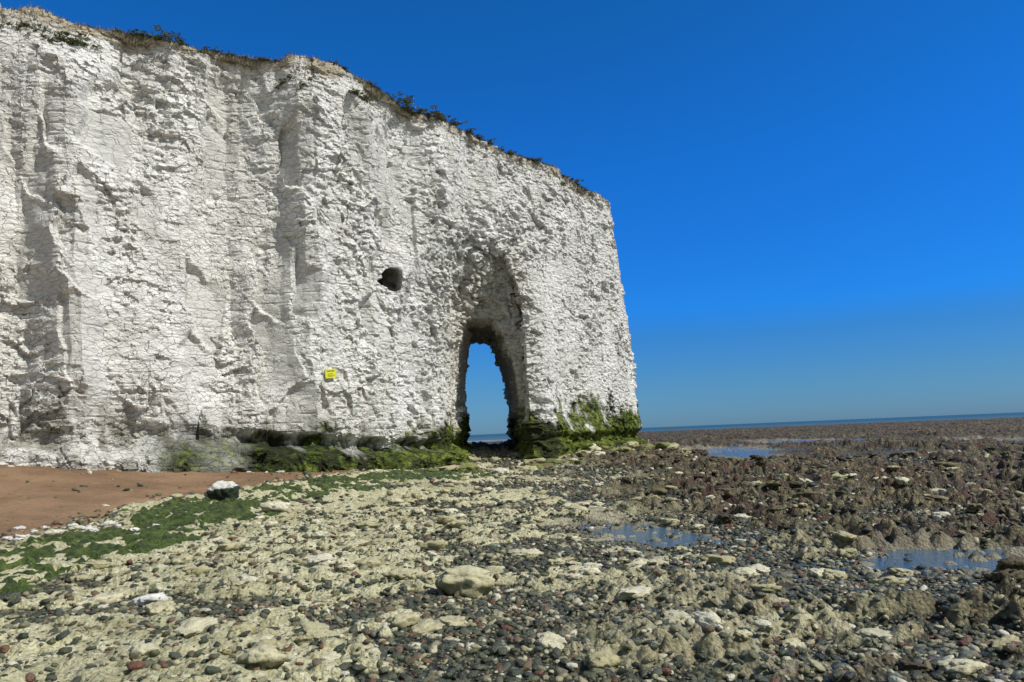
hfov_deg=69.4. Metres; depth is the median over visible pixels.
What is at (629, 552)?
rock
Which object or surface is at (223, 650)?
rock
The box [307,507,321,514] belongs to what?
rock
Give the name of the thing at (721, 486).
weedy rock
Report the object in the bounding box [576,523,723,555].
tide pool
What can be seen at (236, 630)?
rock
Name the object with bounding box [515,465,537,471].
boulder
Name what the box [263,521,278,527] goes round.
rock
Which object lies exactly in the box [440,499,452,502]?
rock
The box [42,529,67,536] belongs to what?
rock
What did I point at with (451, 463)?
boulder
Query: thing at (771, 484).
weedy rock
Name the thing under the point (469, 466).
boulder
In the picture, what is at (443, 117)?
shrub
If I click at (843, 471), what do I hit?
weedy rock
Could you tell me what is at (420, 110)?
shrub
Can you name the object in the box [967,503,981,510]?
weedy rock
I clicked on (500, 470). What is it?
boulder
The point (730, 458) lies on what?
weedy rock
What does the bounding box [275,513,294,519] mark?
rock
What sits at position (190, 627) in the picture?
rock
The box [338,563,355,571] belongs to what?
rock
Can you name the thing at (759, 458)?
weedy rock
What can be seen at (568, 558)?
rock
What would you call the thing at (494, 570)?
rock
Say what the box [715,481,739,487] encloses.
weedy rock
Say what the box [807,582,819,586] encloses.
weedy rock
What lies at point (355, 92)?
shrub
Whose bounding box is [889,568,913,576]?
rock
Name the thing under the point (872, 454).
weedy rock
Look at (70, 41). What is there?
shrub
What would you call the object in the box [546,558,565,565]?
rock
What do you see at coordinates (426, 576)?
rock
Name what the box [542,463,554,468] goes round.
boulder
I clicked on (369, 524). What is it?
rock
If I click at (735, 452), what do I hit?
tide pool
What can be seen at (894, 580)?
rock
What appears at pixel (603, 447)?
boulder
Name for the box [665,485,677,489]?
rock
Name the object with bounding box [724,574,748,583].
rock
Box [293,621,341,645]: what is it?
rock
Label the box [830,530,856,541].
rock
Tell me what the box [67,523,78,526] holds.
stone
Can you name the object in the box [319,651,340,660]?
rock
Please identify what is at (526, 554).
rock
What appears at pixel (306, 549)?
rock
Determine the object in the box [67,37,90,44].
shrub
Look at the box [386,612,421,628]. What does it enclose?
rock
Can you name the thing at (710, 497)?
rock
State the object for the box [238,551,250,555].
rock
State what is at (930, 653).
pebbles
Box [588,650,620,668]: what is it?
rock
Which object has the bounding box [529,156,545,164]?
shrub
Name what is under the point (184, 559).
rock
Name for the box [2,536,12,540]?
stone
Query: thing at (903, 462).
weedy rock
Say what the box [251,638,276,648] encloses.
rock
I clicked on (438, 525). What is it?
rock
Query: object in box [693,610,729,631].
rock
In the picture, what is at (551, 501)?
rock
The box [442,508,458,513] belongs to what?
rock
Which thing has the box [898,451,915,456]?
weedy rock
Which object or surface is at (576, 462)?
boulder
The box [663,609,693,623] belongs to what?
rock
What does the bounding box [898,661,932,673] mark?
weedy rock
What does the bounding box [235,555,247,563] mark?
rock
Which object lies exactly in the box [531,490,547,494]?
rock
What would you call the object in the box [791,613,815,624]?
rock
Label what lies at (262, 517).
rock
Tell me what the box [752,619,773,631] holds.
rock
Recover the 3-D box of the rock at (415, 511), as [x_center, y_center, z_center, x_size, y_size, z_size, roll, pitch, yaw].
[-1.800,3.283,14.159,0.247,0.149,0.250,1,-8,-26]
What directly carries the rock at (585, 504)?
on the ground at (970, 437)
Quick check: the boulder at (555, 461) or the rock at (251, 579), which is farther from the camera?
the boulder at (555, 461)
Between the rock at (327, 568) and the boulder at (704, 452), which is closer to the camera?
the rock at (327, 568)
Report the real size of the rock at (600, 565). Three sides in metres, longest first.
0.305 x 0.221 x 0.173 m
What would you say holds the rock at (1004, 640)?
on the ground at (970, 437)
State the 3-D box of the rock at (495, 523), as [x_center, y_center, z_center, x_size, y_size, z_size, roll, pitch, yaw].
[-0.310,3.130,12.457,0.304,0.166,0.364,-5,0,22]
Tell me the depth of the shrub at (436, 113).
27.88 m
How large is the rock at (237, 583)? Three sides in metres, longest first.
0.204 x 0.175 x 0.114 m
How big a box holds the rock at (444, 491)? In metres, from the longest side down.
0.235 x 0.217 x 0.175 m
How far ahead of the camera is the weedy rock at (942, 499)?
12.63 m
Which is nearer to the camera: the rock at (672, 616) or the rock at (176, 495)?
the rock at (672, 616)
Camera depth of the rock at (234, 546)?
9.34 m
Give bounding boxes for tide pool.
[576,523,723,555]
[704,446,802,457]
[750,438,864,442]
[798,548,1006,577]
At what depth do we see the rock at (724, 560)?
8.72 m
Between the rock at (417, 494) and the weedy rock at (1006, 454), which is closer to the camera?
the rock at (417, 494)
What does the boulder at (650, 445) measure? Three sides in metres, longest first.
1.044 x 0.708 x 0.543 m
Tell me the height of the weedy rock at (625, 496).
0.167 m
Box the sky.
[0,0,1023,434]
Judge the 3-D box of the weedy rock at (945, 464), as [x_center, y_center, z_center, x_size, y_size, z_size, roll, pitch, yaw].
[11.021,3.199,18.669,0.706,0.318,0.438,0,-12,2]
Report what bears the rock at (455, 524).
on the ground at (970, 437)
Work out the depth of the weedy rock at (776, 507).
12.31 m
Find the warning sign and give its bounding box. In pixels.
[325,369,336,378]
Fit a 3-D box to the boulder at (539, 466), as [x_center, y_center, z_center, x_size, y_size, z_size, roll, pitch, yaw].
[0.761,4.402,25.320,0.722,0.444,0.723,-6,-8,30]
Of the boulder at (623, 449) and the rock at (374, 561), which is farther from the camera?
the boulder at (623, 449)
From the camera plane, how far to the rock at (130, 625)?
6.06 m
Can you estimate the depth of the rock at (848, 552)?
8.71 m
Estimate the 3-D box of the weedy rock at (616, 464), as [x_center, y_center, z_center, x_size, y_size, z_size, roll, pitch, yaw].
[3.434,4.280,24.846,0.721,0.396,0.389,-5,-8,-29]
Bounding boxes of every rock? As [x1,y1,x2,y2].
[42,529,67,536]
[68,526,80,530]
[69,574,93,582]
[73,593,123,608]
[83,560,117,569]
[122,623,137,627]
[128,642,159,659]
[144,603,174,615]
[145,599,176,609]
[169,493,183,498]
[171,555,192,564]
[174,616,218,637]
[186,565,211,574]
[208,537,222,544]
[214,541,242,553]
[219,644,233,654]
[227,622,256,637]
[230,575,265,583]
[231,581,244,586]
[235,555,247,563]
[237,644,286,669]
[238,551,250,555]
[247,635,273,645]
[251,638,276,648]
[253,515,268,519]
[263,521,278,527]
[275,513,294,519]
[289,506,301,511]
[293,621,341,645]
[294,575,308,580]
[300,555,312,560]
[302,547,316,551]
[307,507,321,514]
[307,553,336,566]
[310,531,327,538]
[311,519,322,523]
[313,566,333,570]
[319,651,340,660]
[327,521,339,525]
[327,550,341,554]
[337,531,355,537]
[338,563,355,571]
[341,544,357,549]
[353,556,384,567]
[355,521,378,528]
[369,469,380,473]
[371,538,397,547]
[383,568,423,580]
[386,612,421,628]
[387,498,403,504]
[391,524,399,531]
[409,618,444,633]
[410,642,420,646]
[411,491,422,498]
[412,509,423,513]
[420,540,446,550]
[420,574,433,580]
[427,551,436,556]
[428,523,442,527]
[436,515,456,524]
[436,615,466,627]
[440,489,449,493]
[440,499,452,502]
[441,483,454,486]
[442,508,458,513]
[446,520,467,527]
[451,513,467,519]
[455,534,471,541]
[461,503,471,507]
[482,487,492,491]
[484,479,496,482]
[484,566,504,568]
[485,567,503,573]
[488,522,501,525]
[507,548,543,556]
[515,524,531,529]
[516,551,539,559]
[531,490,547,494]
[532,518,553,522]
[534,513,547,516]
[536,631,565,649]
[541,499,556,504]
[544,496,562,500]
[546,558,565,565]
[562,503,576,506]
[562,556,574,560]
[564,573,582,580]
[565,535,580,539]
[566,560,581,565]
[566,565,584,571]
[569,506,588,510]
[576,502,589,506]
[579,567,601,573]
[582,562,602,567]
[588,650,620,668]
[591,578,601,582]
[605,462,621,467]
[615,585,652,601]
[618,494,629,497]
[618,557,628,561]
[620,476,631,483]
[620,562,644,569]
[623,550,643,555]
[631,557,647,563]
[647,558,668,566]
[648,487,666,495]
[658,453,670,457]
[661,518,679,524]
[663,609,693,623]
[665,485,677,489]
[674,471,682,475]
[674,546,687,551]
[689,524,704,530]
[693,474,704,479]
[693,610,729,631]
[700,554,735,566]
[706,495,714,500]
[709,458,722,462]
[714,485,731,490]
[714,488,732,497]
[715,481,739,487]
[717,512,735,521]
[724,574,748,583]
[727,457,743,460]
[731,567,759,577]
[733,513,751,519]
[733,629,752,640]
[744,470,754,474]
[748,563,770,572]
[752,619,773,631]
[754,583,781,592]
[755,456,764,459]
[755,461,764,465]
[763,480,781,488]
[767,505,784,510]
[777,522,790,530]
[778,597,788,601]
[782,637,806,648]
[789,481,806,488]
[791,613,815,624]
[792,491,825,497]
[796,454,807,459]
[797,503,807,506]
[798,478,812,483]
[807,568,824,578]
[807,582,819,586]
[823,568,846,580]
[830,472,848,480]
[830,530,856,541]
[835,490,849,496]
[836,456,855,461]
[838,548,857,557]
[839,469,850,474]
[848,473,856,477]
[855,628,892,639]
[868,452,877,456]
[872,476,886,481]
[872,576,908,585]
[874,487,888,492]
[886,465,899,470]
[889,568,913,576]
[895,458,912,465]
[895,477,909,485]
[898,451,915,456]
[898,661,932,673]
[923,495,948,502]
[931,511,950,518]
[933,461,962,468]
[936,658,988,677]
[951,459,964,462]
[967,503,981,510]
[979,447,998,451]
[990,634,1020,648]
[991,567,1023,583]
[996,556,1023,569]
[999,451,1011,458]
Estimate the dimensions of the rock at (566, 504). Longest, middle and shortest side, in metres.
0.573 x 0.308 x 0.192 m
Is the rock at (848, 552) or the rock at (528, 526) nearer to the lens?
the rock at (848, 552)
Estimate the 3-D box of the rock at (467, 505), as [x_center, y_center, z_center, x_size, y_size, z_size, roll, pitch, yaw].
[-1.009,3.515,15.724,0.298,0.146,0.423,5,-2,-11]
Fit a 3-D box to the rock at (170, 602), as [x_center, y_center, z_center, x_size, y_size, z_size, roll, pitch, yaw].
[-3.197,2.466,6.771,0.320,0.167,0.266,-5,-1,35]
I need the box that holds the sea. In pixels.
[467,412,1023,442]
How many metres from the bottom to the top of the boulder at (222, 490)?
0.500 m
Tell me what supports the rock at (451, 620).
on the ground at (970, 437)
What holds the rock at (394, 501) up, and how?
on the ground at (970, 437)
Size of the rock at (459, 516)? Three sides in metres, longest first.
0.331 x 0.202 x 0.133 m
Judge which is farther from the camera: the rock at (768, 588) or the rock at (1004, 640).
the rock at (768, 588)
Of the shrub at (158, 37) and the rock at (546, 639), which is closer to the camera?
the rock at (546, 639)
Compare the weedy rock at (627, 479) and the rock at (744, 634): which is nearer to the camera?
the rock at (744, 634)
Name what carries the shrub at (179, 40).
on the cliff
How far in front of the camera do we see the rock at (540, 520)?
12.84 m
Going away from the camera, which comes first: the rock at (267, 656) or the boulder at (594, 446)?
the rock at (267, 656)
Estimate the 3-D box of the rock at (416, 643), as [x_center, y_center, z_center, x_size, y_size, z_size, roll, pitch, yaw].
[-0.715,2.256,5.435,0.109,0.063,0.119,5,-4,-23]
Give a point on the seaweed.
(161, 537)
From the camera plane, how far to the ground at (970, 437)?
9.02 m
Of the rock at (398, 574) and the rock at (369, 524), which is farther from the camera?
the rock at (369, 524)
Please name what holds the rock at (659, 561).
on the ground at (970, 437)
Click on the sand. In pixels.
(41, 489)
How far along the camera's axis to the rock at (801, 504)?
12.25 m
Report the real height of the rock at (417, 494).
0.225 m
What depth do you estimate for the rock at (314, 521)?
12.29 m
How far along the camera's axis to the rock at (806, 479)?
15.55 m
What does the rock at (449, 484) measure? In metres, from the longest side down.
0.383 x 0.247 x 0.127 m
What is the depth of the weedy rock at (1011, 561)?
6.11 m
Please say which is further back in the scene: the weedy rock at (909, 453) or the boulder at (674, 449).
the boulder at (674, 449)
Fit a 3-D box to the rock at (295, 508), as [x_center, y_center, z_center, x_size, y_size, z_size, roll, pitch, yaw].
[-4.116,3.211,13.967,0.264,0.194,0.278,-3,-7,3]
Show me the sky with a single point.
(817, 206)
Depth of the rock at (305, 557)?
8.87 m
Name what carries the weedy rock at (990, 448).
on the ground at (970, 437)
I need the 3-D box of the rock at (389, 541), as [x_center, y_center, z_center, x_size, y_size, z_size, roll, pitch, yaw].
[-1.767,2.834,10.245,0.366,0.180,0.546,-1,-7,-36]
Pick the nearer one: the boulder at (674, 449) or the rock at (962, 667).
the rock at (962, 667)
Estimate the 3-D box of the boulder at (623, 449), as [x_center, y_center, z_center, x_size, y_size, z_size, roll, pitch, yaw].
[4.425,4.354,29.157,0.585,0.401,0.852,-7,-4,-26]
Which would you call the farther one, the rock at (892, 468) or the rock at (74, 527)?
the rock at (892, 468)
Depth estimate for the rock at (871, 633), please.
5.46 m
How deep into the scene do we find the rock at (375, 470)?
21.09 m
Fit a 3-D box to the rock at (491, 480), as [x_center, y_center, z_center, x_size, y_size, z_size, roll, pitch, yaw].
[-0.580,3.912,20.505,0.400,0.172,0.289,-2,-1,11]
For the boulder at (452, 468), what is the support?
on the ground at (970, 437)
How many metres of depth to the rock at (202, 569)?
8.09 m
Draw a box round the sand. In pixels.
[0,464,350,540]
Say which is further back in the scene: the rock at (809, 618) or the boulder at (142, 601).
the boulder at (142, 601)
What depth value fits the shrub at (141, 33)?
21.63 m
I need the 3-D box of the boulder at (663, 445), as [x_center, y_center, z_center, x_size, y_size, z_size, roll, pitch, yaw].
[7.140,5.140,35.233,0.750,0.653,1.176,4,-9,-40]
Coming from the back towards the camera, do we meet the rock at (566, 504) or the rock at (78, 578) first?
the rock at (566, 504)
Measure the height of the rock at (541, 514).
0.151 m
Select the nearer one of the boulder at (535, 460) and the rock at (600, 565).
the rock at (600, 565)
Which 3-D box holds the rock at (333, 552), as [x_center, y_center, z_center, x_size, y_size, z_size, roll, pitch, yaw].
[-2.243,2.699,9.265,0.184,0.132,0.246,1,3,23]
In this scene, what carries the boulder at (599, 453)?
on the ground at (970, 437)
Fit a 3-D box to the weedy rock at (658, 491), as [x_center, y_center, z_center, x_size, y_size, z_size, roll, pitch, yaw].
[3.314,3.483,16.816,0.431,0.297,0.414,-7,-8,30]
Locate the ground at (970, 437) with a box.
[0,417,1023,681]
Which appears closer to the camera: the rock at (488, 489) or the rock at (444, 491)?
the rock at (444, 491)
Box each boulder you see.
[132,592,169,606]
[206,480,239,499]
[259,501,292,513]
[423,468,438,471]
[435,465,458,470]
[435,565,495,599]
[445,462,461,465]
[457,462,482,472]
[491,467,509,473]
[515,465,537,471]
[522,458,545,465]
[525,463,544,468]
[539,459,561,464]
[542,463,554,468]
[569,460,585,464]
[588,443,601,450]
[590,451,605,454]
[600,445,615,449]
[616,446,631,453]
[621,441,639,448]
[639,444,654,449]
[651,442,669,449]
[663,448,679,451]
[669,443,678,449]
[678,448,687,453]
[691,449,708,455]
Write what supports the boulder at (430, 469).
on the ground at (970, 437)
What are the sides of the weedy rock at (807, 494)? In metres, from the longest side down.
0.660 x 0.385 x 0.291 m
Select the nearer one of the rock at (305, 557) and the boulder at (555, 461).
the rock at (305, 557)
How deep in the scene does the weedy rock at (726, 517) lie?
11.77 m
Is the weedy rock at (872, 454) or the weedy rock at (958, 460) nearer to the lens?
the weedy rock at (958, 460)
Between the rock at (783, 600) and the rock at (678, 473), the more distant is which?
the rock at (678, 473)
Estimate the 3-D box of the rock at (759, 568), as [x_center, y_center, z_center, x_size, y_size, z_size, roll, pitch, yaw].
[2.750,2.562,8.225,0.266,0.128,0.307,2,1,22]
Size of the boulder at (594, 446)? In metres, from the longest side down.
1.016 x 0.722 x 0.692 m
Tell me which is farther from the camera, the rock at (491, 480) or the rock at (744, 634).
the rock at (491, 480)
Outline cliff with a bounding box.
[0,3,646,472]
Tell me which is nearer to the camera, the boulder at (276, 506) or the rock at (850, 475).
the boulder at (276, 506)
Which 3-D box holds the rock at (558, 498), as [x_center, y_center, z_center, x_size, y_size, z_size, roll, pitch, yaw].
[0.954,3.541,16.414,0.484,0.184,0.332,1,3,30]
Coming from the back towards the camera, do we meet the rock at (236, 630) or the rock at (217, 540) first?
the rock at (217, 540)
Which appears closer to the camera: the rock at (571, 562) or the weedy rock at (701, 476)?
the rock at (571, 562)
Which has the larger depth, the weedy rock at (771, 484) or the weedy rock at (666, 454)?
the weedy rock at (666, 454)
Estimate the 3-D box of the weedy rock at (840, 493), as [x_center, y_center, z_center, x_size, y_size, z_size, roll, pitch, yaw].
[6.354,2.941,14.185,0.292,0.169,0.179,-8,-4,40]
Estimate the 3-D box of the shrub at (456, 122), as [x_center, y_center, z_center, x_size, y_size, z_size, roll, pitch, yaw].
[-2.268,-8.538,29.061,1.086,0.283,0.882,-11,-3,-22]
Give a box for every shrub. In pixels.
[49,30,84,44]
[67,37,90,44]
[135,29,150,37]
[146,25,177,41]
[163,31,186,44]
[279,73,295,80]
[348,88,363,94]
[362,94,377,103]
[385,91,413,106]
[401,99,415,111]
[406,106,428,114]
[427,105,442,118]
[436,114,450,120]
[447,118,468,125]
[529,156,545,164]
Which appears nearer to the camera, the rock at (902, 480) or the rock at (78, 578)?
the rock at (78, 578)
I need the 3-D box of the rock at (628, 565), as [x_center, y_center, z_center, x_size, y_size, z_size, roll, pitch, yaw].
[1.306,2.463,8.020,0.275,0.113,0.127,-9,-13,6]
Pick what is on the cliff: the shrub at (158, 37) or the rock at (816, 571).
the shrub at (158, 37)
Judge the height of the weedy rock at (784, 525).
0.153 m
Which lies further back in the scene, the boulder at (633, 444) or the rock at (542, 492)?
the boulder at (633, 444)
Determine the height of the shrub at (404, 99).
0.364 m
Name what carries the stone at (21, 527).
on the sand
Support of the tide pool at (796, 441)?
on the ground at (970, 437)
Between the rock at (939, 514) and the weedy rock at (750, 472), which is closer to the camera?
the rock at (939, 514)
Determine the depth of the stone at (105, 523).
11.66 m
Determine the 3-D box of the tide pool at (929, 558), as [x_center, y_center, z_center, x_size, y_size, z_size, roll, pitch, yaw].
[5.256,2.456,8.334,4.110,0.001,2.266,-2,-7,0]
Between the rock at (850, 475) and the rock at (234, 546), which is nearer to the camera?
the rock at (234, 546)
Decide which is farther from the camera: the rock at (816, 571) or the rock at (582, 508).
the rock at (582, 508)
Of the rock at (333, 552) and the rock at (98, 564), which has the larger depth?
the rock at (333, 552)
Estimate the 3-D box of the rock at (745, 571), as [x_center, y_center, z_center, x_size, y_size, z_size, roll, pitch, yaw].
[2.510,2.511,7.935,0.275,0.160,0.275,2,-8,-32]
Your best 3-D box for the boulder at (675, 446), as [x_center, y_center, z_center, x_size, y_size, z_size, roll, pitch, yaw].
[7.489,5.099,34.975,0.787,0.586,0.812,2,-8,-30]
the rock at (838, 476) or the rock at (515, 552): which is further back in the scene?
the rock at (838, 476)
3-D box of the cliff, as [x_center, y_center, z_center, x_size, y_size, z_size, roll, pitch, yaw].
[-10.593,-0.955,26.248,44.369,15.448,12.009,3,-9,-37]
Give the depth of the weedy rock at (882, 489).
14.09 m
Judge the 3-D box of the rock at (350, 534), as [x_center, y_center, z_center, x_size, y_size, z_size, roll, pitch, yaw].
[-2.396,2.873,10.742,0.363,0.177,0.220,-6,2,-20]
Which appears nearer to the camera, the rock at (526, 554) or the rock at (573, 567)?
the rock at (573, 567)
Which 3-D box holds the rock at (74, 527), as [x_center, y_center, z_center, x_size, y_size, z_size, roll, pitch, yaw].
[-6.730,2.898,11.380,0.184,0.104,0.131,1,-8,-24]
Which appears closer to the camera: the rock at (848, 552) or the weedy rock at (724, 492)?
the rock at (848, 552)
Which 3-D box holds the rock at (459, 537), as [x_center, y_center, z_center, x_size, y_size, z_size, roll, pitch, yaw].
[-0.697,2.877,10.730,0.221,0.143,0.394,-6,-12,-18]
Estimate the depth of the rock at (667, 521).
12.19 m
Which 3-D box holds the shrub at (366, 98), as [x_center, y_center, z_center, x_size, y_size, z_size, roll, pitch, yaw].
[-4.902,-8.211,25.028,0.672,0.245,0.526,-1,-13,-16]
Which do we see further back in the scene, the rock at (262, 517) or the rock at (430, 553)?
the rock at (262, 517)
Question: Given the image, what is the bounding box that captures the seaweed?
[0,468,506,594]
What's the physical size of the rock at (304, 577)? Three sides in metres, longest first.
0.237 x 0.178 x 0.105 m
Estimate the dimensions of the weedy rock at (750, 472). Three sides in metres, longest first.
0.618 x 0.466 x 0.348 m
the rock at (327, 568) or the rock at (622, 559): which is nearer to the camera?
the rock at (327, 568)
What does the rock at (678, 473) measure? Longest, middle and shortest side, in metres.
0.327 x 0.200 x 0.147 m
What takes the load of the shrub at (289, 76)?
on the cliff
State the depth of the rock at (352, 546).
9.80 m
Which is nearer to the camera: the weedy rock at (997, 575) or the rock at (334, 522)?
the weedy rock at (997, 575)
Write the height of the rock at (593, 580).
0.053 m
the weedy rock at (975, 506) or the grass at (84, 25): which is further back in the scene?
the grass at (84, 25)
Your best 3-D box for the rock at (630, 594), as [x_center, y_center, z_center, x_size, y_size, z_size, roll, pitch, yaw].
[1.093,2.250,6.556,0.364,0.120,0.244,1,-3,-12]
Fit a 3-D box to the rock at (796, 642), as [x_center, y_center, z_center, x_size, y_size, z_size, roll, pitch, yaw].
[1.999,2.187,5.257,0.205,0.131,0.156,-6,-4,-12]
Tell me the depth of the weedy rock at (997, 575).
6.04 m
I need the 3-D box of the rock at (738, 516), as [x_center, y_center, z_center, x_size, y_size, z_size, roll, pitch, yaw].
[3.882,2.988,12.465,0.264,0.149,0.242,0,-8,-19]
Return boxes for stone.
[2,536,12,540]
[13,525,26,528]
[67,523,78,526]
[84,528,98,532]
[99,520,115,525]
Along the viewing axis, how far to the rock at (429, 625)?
5.87 m
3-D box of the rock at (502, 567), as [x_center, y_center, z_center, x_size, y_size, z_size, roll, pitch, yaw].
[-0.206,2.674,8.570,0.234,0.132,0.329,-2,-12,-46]
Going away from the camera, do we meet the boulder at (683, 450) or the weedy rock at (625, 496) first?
the weedy rock at (625, 496)
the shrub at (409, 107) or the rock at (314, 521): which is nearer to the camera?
the rock at (314, 521)
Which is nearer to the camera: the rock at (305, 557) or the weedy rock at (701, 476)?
the rock at (305, 557)
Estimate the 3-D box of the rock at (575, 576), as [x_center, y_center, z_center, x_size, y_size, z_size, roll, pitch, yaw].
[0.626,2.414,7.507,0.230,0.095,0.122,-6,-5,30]
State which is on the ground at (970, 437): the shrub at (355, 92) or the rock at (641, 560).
the rock at (641, 560)
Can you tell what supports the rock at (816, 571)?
on the ground at (970, 437)
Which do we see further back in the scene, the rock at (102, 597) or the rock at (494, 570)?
the rock at (494, 570)
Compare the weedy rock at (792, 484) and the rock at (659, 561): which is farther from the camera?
the weedy rock at (792, 484)
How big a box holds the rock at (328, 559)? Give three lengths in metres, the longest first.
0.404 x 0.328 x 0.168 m
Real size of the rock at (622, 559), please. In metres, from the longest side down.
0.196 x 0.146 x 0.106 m
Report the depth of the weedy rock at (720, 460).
23.93 m
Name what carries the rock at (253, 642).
on the ground at (970, 437)
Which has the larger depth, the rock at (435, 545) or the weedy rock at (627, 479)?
the weedy rock at (627, 479)
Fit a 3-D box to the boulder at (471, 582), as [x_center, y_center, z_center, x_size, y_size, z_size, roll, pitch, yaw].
[-0.459,2.397,7.266,0.599,0.362,0.502,2,-3,-5]
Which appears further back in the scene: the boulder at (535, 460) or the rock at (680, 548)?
the boulder at (535, 460)
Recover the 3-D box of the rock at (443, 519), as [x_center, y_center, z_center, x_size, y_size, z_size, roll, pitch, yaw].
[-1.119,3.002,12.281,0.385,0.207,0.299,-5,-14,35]
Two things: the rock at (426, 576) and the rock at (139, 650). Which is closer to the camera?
the rock at (139, 650)
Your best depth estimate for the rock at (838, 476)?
17.92 m
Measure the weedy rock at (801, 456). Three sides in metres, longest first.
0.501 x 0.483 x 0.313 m
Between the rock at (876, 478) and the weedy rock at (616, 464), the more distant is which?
the weedy rock at (616, 464)
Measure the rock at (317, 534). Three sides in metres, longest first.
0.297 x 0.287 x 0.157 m
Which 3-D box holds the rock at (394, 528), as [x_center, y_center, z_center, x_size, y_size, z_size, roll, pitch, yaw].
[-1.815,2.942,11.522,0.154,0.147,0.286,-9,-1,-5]
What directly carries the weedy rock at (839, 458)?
on the ground at (970, 437)
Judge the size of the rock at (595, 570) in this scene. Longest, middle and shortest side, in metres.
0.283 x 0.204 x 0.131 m
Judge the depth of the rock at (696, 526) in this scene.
11.63 m
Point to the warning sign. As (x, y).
(330, 373)
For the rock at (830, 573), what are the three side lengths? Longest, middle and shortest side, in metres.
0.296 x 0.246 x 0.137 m
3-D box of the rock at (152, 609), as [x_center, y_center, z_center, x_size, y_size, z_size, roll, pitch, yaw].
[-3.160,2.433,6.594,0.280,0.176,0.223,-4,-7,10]
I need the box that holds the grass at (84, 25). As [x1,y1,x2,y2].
[0,2,604,202]
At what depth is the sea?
645.37 m
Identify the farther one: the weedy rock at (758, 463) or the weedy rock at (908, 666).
the weedy rock at (758, 463)
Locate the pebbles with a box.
[0,447,1023,681]
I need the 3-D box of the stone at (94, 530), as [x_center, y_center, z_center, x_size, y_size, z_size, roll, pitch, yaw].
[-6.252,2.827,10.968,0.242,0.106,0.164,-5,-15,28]

